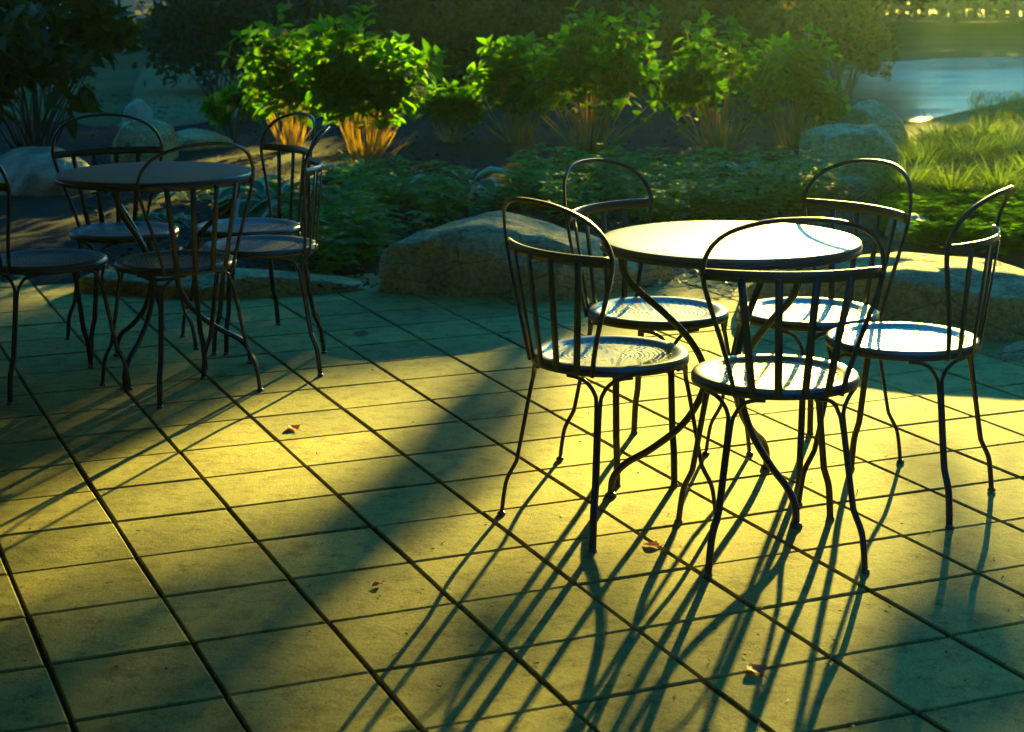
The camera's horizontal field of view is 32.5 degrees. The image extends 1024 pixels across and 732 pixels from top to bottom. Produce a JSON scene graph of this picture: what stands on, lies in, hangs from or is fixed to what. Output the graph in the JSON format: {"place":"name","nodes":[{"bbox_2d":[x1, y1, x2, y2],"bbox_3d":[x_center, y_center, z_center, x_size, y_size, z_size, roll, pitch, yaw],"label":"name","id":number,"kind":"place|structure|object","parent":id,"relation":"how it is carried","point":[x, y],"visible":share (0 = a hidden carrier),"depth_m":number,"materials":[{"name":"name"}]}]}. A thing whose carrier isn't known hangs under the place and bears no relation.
{"place":"outdoors","nodes":[
{"label":"outdoors","id":0,"kind":"place"},
{"bbox_2d":[117,64,250,126],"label":"garden path","id":1,"kind":"structure","parent":0,"point":[155,87],"depth_m":20.35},
{"bbox_2d":[0,267,1023,731],"bbox_3d":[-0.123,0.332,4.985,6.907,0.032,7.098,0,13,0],"label":"patio","id":2,"kind":"structure","parent":0,"point":[632,662],"depth_m":4.45,"materials":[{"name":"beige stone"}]},
{"bbox_2d":[0,165,132,404],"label":"cafe chair","id":3,"kind":"object","parent":2,"relation":"on","point":[90,260],"visible":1,"depth_m":5.95,"materials":[{"name":"grey metal"}]},
{"bbox_2d":[51,113,198,359],"bbox_3d":[-1.482,-0.509,6.672,0.436,0.864,0.473,-7,14,-26],"label":"cafe chair","id":4,"kind":"object","parent":2,"relation":"on","point":[88,229],"visible":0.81,"depth_m":6.72,"materials":[{"name":"grey metal"}]},
{"bbox_2d":[55,161,252,388],"bbox_3d":[-1.256,-0.338,6.266,0.690,0.712,0.690,-4,13,-15],"label":"cafe table","id":5,"kind":"object","parent":2,"relation":"on","point":[115,179],"visible":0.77,"depth_m":6.17,"materials":[{"name":"metal"}]},
{"bbox_2d":[99,142,263,407],"bbox_3d":[-1.127,-0.343,5.942,0.436,0.864,0.473,-10,16,-37],"label":"cafe chair","id":6,"kind":"object","parent":2,"relation":"on","point":[127,264],"visible":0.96,"depth_m":5.80,"materials":[{"name":"grey metal"}]},
{"bbox_2d":[180,112,324,354],"bbox_3d":[-0.996,-0.530,6.755,0.473,0.864,0.436,-9,15,-33],"label":"cafe chair","id":7,"kind":"object","parent":2,"relation":"on","point":[291,227],"visible":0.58,"depth_m":6.83,"materials":[{"name":"grey metal"}]},
{"bbox_2d":[200,125,329,379],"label":"cafe chair","id":8,"kind":"object","parent":2,"relation":"on","point":[305,246],"visible":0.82,"depth_m":6.21,"materials":[{"name":"grey metal"}]},
{"bbox_2d":[288,425,299,429],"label":"fallen leaf","id":9,"kind":"object","parent":2,"relation":"on","point":[295,426],"visible":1,"depth_m":5.52,"materials":[{"name":"brown plant"}]},
{"bbox_2d":[353,330,372,333],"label":"fallen leaf","id":10,"kind":"object","parent":2,"relation":"on","point":[362,332],"visible":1,"depth_m":6.93,"materials":[{"name":"plant"}]},
{"bbox_2d":[372,581,384,586],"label":"fallen leaf","id":11,"kind":"object","parent":2,"relation":"on","point":[375,583],"visible":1,"depth_m":4.12,"materials":[{"name":"brown plant"}]},
{"bbox_2d":[2,310,1023,731],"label":"patio litter","id":12,"kind":"object","parent":2,"relation":"on","point":[538,552],"visible":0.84,"depth_m":4.06,"materials":[{"name":"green plant"}]},
{"bbox_2d":[497,197,720,552],"bbox_3d":[0.232,-0.020,4.514,0.473,0.864,0.436,-10,16,-36],"label":"cafe chair","id":13,"kind":"object","parent":2,"relation":"on","point":[577,368],"visible":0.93,"depth_m":4.39,"materials":[{"name":"grey metal"}]},
{"bbox_2d":[556,158,753,486],"bbox_3d":[0.403,-0.153,5.094,0.473,0.864,0.436,10,16,38],"label":"cafe chair","id":14,"kind":"object","parent":2,"relation":"on","point":[643,324],"visible":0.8,"depth_m":5.11,"materials":[{"name":"grey metal"}]},
{"bbox_2d":[643,541,666,546],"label":"fallen leaf","id":15,"kind":"object","parent":2,"relation":"on","point":[654,543],"visible":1,"depth_m":4.40,"materials":[{"name":"brown plant"}]},
{"bbox_2d":[600,220,862,527],"bbox_3d":[0.579,0.009,4.725,0.690,0.712,0.690,-8,15,-29],"label":"cafe table","id":16,"kind":"object","parent":2,"relation":"on","point":[686,244],"visible":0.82,"depth_m":4.60,"materials":[{"name":"metal"}]},
{"bbox_2d":[746,663,767,678],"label":"fallen leaf","id":17,"kind":"object","parent":2,"relation":"on","point":[758,669],"visible":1,"depth_m":3.61,"materials":[{"name":"brown plant"}]},
{"bbox_2d":[674,217,886,576],"bbox_3d":[0.645,0.035,4.271,0.436,0.864,0.473,-1,13,-3],"label":"cafe chair","id":18,"kind":"object","parent":2,"relation":"on","point":[824,390],"visible":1,"depth_m":4.12,"materials":[{"name":"grey metal"}]},
{"bbox_2d":[702,158,912,487],"bbox_3d":[0.873,-0.151,5.075,0.473,0.864,0.436,-9,15,-33],"label":"cafe chair","id":19,"kind":"object","parent":2,"relation":"on","point":[799,305],"visible":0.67,"depth_m":5.08,"materials":[{"name":"grey metal"}]},
{"bbox_2d":[797,185,1014,528],"bbox_3d":[1.066,-0.061,4.680,0.473,0.864,0.436,7,15,30],"label":"cafe chair","id":20,"kind":"object","parent":2,"relation":"on","point":[968,346],"visible":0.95,"depth_m":4.58,"materials":[{"name":"grey metal"}]},
{"bbox_2d":[0,78,1023,291],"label":"planting bed","id":21,"kind":"object","parent":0,"point":[43,222],"visible":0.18,"depth_m":13.07,"materials":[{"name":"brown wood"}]},
{"bbox_2d":[0,146,89,195],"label":"boulder","id":22,"kind":"object","parent":21,"relation":"on","point":[30,171],"visible":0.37,"depth_m":11.00,"materials":[{"name":"stone"}]},
{"bbox_2d":[0,0,161,148],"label":"leaved shrub","id":23,"kind":"object","parent":21,"relation":"on","point":[91,29],"visible":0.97,"depth_m":11.64,"materials":[{"name":"green plant"}]},
{"bbox_2d":[122,98,153,123],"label":"boulder","id":24,"kind":"object","parent":21,"relation":"on","point":[139,109],"visible":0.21,"depth_m":13.99,"materials":[{"name":"stone"}]},
{"bbox_2d":[111,119,178,162],"bbox_3d":[-2.751,-1.586,12.905,0.520,0.454,0.632,0,13,0],"label":"boulder","id":25,"kind":"object","parent":21,"relation":"on","point":[130,133],"visible":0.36,"depth_m":12.73,"materials":[{"name":"stone"}]},
{"bbox_2d":[137,211,190,227],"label":"hosta","id":26,"kind":"object","parent":21,"relation":"on","point":[184,219],"visible":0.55,"depth_m":9.71,"materials":[{"name":"green plant"}]},
{"bbox_2d":[154,189,213,202],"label":"hosta","id":27,"kind":"object","parent":21,"relation":"on","point":[206,198],"visible":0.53,"depth_m":10.69,"materials":[{"name":"green plant"}]},
{"bbox_2d":[176,128,232,150],"bbox_3d":[-2.486,-1.737,13.898,0.540,0.303,0.518,-7,15,-28],"label":"boulder","id":28,"kind":"object","parent":21,"relation":"on","point":[190,136],"visible":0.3,"depth_m":13.68,"materials":[{"name":"stone"}]},
{"bbox_2d":[136,0,290,120],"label":"evergreen shrub","id":29,"kind":"object","parent":21,"relation":"on","point":[215,14],"visible":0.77,"depth_m":16.29,"materials":[{"name":"green plant"}]},
{"bbox_2d":[79,266,366,302],"bbox_3d":[-1.295,-0.327,7.866,1.372,0.236,0.482,0,13,0],"label":"boulder","id":30,"kind":"object","parent":21,"relation":"on","point":[250,283],"visible":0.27,"depth_m":7.75,"materials":[{"name":"stone"}]},
{"bbox_2d":[198,80,262,143],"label":"shrub","id":31,"kind":"object","parent":21,"relation":"on","point":[231,95],"visible":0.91,"depth_m":13.84,"materials":[{"name":"green plant"}]},
{"bbox_2d":[198,170,287,201],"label":"hosta","id":32,"kind":"object","parent":21,"relation":"on","point":[271,176],"visible":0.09,"depth_m":10.79,"materials":[{"name":"green plant"}]},
{"bbox_2d":[216,2,327,146],"bbox_3d":[-1.798,-2.218,13.515,0.987,1.152,0.643,0,13,0],"label":"hydrangea","id":33,"kind":"object","parent":21,"relation":"on","point":[279,65],"visible":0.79,"depth_m":13.45,"materials":[{"name":"plant"}]},
{"bbox_2d":[211,177,340,217],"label":"hosta","id":34,"kind":"object","parent":21,"relation":"on","point":[258,207],"visible":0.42,"depth_m":10.18,"materials":[{"name":"green plant"}]},
{"bbox_2d":[311,163,401,188],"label":"hosta","id":35,"kind":"object","parent":21,"relation":"on","point":[324,180],"visible":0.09,"depth_m":11.21,"materials":[{"name":"green plant"}]},
{"bbox_2d":[289,3,449,164],"bbox_3d":[-1.002,-1.969,12.356,1.148,1.171,0.732,0,13,0],"label":"hydrangea","id":36,"kind":"object","parent":21,"relation":"on","point":[344,80],"visible":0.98,"depth_m":12.22,"materials":[{"name":"plant"}]},
{"bbox_2d":[331,0,503,85],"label":"dense evergreen","id":37,"kind":"object","parent":21,"relation":"on","point":[446,25],"visible":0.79,"depth_m":20.29,"materials":[{"name":"green plant"}]},
{"bbox_2d":[414,78,486,142],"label":"hydrangea","id":38,"kind":"object","parent":21,"relation":"on","point":[456,106],"visible":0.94,"depth_m":14.01,"materials":[{"name":"plant"}]},
{"bbox_2d":[409,166,505,198],"bbox_3d":[-0.324,-1.085,11.093,0.638,0.336,0.663,0,13,0],"label":"rock","id":39,"kind":"object","parent":21,"relation":"on","point":[484,184],"visible":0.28,"depth_m":10.96,"materials":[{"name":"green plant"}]},
{"bbox_2d":[450,0,547,80],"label":"dense evergreen","id":40,"kind":"object","parent":21,"relation":"on","point":[506,12],"visible":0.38,"depth_m":21.17,"materials":[{"name":"green plant"}]},
{"bbox_2d":[378,211,637,300],"bbox_3d":[0.031,-0.475,8.033,1.155,0.456,0.890,4,14,18],"label":"boulder","id":41,"kind":"object","parent":21,"relation":"on","point":[466,257],"visible":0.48,"depth_m":7.71,"materials":[{"name":"stone"}]},
{"bbox_2d":[463,31,571,142],"bbox_3d":[0.105,-2.222,14.047,0.932,0.912,0.684,3,13,12],"label":"hydrangea","id":42,"kind":"object","parent":21,"relation":"on","point":[505,64],"visible":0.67,"depth_m":13.91,"materials":[{"name":"plant"}]},
{"bbox_2d":[265,142,856,274],"bbox_3d":[-0.045,-1.060,10.388,4.707,0.230,2.872,-11,17,-39],"label":"groundcover","id":43,"kind":"object","parent":21,"relation":"on","point":[357,221],"visible":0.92,"depth_m":10.08,"materials":[{"name":"green plant"}]},
{"bbox_2d":[513,0,682,83],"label":"dense evergreen","id":44,"kind":"object","parent":21,"relation":"on","point":[556,12],"visible":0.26,"depth_m":20.58,"materials":[{"name":"green plant"}]},
{"bbox_2d":[518,0,702,155],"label":"hydrangea","id":45,"kind":"object","parent":21,"relation":"on","point":[615,71],"visible":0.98,"depth_m":12.97,"materials":[{"name":"plant"}]},
{"bbox_2d":[636,262,673,286],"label":"boulder","id":46,"kind":"object","parent":21,"relation":"on","point":[649,271],"visible":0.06,"depth_m":7.96,"materials":[{"name":"stone"}]},
{"bbox_2d":[661,167,750,183],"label":"hosta","id":47,"kind":"object","parent":21,"relation":"on","point":[740,170],"visible":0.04,"depth_m":11.16,"materials":[{"name":"green plant"}]},
{"bbox_2d":[643,0,787,78],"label":"dense evergreen","id":48,"kind":"object","parent":21,"relation":"on","point":[690,10],"visible":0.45,"depth_m":21.44,"materials":[{"name":"green plant"}]},
{"bbox_2d":[647,8,798,153],"bbox_3d":[1.566,-2.114,13.138,1.128,1.107,0.697,0,13,0],"label":"hydrangea","id":49,"kind":"object","parent":21,"relation":"on","point":[765,94],"visible":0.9,"depth_m":13.14,"materials":[{"name":"plant"}]},
{"bbox_2d":[703,162,780,193],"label":"hosta","id":50,"kind":"object","parent":21,"relation":"on","point":[744,166],"visible":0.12,"depth_m":11.15,"materials":[{"name":"green plant"}]},
{"bbox_2d":[734,23,853,145],"bbox_3d":[2.198,-2.177,13.652,0.938,0.975,0.570,0,13,0],"label":"hydrangea","id":51,"kind":"object","parent":21,"relation":"on","point":[806,74],"visible":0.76,"depth_m":13.58,"materials":[{"name":"plant"}]},
{"bbox_2d":[778,0,903,120],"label":"maple shrub","id":52,"kind":"object","parent":21,"relation":"on","point":[853,38],"visible":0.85,"depth_m":15.79,"materials":[{"name":"green plant"}]},
{"bbox_2d":[799,123,905,179],"bbox_3d":[2.299,-1.445,12.140,0.668,0.490,1.075,-3,13,-11],"label":"boulder","id":53,"kind":"object","parent":21,"relation":"on","point":[831,143],"visible":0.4,"depth_m":11.76,"materials":[{"name":"stone"}]},
{"bbox_2d":[838,176,874,184],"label":"boulder","id":54,"kind":"object","parent":21,"relation":"on","point":[847,179],"visible":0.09,"depth_m":11.38,"materials":[{"name":"stone"}]},
{"bbox_2d":[839,99,908,149],"bbox_3d":[2.929,-1.900,14.114,0.718,0.488,0.724,-11,17,-39],"label":"boulder","id":55,"kind":"object","parent":21,"relation":"on","point":[870,111],"visible":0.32,"depth_m":13.89,"materials":[{"name":"stone"}]},
{"bbox_2d":[736,252,1023,340],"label":"boulder","id":56,"kind":"object","parent":21,"relation":"on","point":[917,293],"visible":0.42,"depth_m":6.93,"materials":[{"name":"stone"}]},
{"bbox_2d":[885,213,927,241],"bbox_3d":[2.111,-0.673,9.268,0.251,0.262,0.396,-2,13,-8],"label":"boulder","id":57,"kind":"object","parent":21,"relation":"on","point":[900,226],"visible":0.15,"depth_m":9.16,"materials":[{"name":"stone"}]},
{"bbox_2d":[825,140,993,204],"bbox_3d":[2.396,-1.129,10.577,1.132,0.378,1.154,0,13,0],"label":"grass clump","id":58,"kind":"object","parent":21,"relation":"on","point":[880,188],"visible":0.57,"depth_m":10.52,"materials":[{"name":"green plant"}]},
{"bbox_2d":[860,128,1003,178],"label":"grass clump","id":59,"kind":"object","parent":21,"relation":"on","point":[910,156],"visible":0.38,"depth_m":11.71,"materials":[{"name":"green plant"}]},
{"bbox_2d":[888,110,994,152],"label":"grass clump","id":60,"kind":"object","parent":21,"relation":"on","point":[931,135],"visible":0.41,"depth_m":13.53,"materials":[{"name":"green plant"}]},
{"bbox_2d":[864,151,1020,201],"bbox_3d":[2.593,-1.069,10.373,1.071,0.366,1.030,5,14,20],"label":"grass clump","id":61,"kind":"object","parent":21,"relation":"on","point":[943,186],"visible":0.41,"depth_m":10.30,"materials":[{"name":"green plant"}]},
{"bbox_2d":[876,166,1023,253],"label":"golden groundcover","id":62,"kind":"object","parent":21,"relation":"on","point":[942,212],"visible":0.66,"depth_m":9.30,"materials":[{"name":"green plant"}]},
{"bbox_2d":[899,123,1023,174],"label":"grass clump","id":63,"kind":"object","parent":21,"relation":"on","point":[986,153],"visible":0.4,"depth_m":11.86,"materials":[{"name":"green plant"}]},
{"bbox_2d":[920,148,1023,199],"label":"grass clump","id":64,"kind":"object","parent":21,"relation":"on","point":[1009,180],"visible":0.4,"depth_m":10.34,"materials":[{"name":"green plant"}]},
{"bbox_2d":[929,116,1023,147],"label":"grass clump","id":65,"kind":"object","parent":21,"relation":"on","point":[974,131],"visible":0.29,"depth_m":13.40,"materials":[{"name":"green plant"}]},
{"bbox_2d":[937,118,1023,167],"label":"grass clump","id":66,"kind":"object","parent":21,"relation":"on","point":[1019,142],"visible":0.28,"depth_m":12.38,"materials":[{"name":"green plant"}]},
{"bbox_2d":[964,141,1023,175],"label":"grass clump","id":67,"kind":"object","parent":21,"relation":"on","point":[1019,164],"visible":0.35,"depth_m":11.20,"materials":[{"name":"green plant"}]},
{"bbox_2d":[995,341,1023,362],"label":"boulder","id":68,"kind":"object","parent":21,"relation":"on","point":[1014,351],"visible":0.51,"depth_m":6.45,"materials":[{"name":"stone"}]},
{"bbox_2d":[3,0,1023,151],"bbox_3d":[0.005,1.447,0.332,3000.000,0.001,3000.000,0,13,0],"label":"lawn","id":69,"kind":"structure","parent":0,"point":[922,40],"depth_m":29.25,"materials":[{"name":"green plant"}]},
{"bbox_2d":[13,0,135,41],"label":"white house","id":70,"kind":"structure","parent":69,"relation":"on","point":[128,3],"depth_m":39.16,"materials":[{"name":"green plant"}]},
{"bbox_2d":[135,0,164,17],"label":"rail fence","id":71,"kind":"object","parent":69,"relation":"on","point":[142,9],"visible":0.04,"depth_m":47.68,"materials":[{"name":"white paint"}]},
{"bbox_2d":[128,0,325,87],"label":"dense evergreen","id":72,"kind":"object","parent":69,"relation":"on","point":[269,16],"visible":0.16,"depth_m":20.26,"materials":[{"name":"green plant"}]},
{"bbox_2d":[247,0,373,87],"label":"dense evergreen","id":73,"kind":"object","parent":69,"relation":"on","point":[324,8],"visible":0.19,"depth_m":20.93,"materials":[{"name":"green plant"}]},
{"bbox_2d":[714,0,845,73],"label":"dense evergreen","id":74,"kind":"object","parent":69,"relation":"on","point":[797,34],"visible":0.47,"depth_m":21.73,"materials":[{"name":"green plant"}]},
{"bbox_2d":[835,1,924,17],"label":"tree","id":75,"kind":"object","parent":69,"relation":"on","point":[920,15],"visible":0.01,"depth_m":43.98,"materials":[{"name":"green plant"}]},
{"bbox_2d":[833,0,946,21],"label":"tree","id":76,"kind":"object","parent":69,"relation":"on","point":[918,6],"visible":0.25,"depth_m":43.42,"materials":[{"name":"green plant"}]},
{"bbox_2d":[842,0,1023,22],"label":"lattice fence","id":77,"kind":"object","parent":69,"relation":"on","point":[1014,6],"visible":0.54,"depth_m":43.41,"materials":[{"name":"white wood"}]},
{"bbox_2d":[874,0,1007,23],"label":"tree","id":78,"kind":"object","parent":69,"relation":"on","point":[956,16],"visible":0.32,"depth_m":44.17,"materials":[{"name":"green plant"}]},
{"bbox_2d":[896,89,1023,152],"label":"lawn grass","id":79,"kind":"structure","parent":69,"relation":"on","point":[1008,115],"depth_m":17.21,"materials":[{"name":"green plant"}]},
{"bbox_2d":[906,0,1022,22],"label":"tree","id":80,"kind":"object","parent":69,"relation":"on","point":[969,13],"visible":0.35,"depth_m":44.41,"materials":[{"name":"green plant"}]},
{"bbox_2d":[978,0,1023,22],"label":"tree","id":81,"kind":"object","parent":69,"relation":"on","point":[1003,12],"visible":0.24,"depth_m":44.04,"materials":[{"name":"green plant"}]},
{"bbox_2d":[775,56,1023,121],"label":"pond","id":82,"kind":"structure","parent":0,"point":[932,88],"depth_m":21.69,"materials":[{"name":"liquid"}]},
{"bbox_2d":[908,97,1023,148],"bbox_3d":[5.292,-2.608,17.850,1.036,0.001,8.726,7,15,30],"label":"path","id":83,"kind":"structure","parent":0,"point":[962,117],"depth_m":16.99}
]}

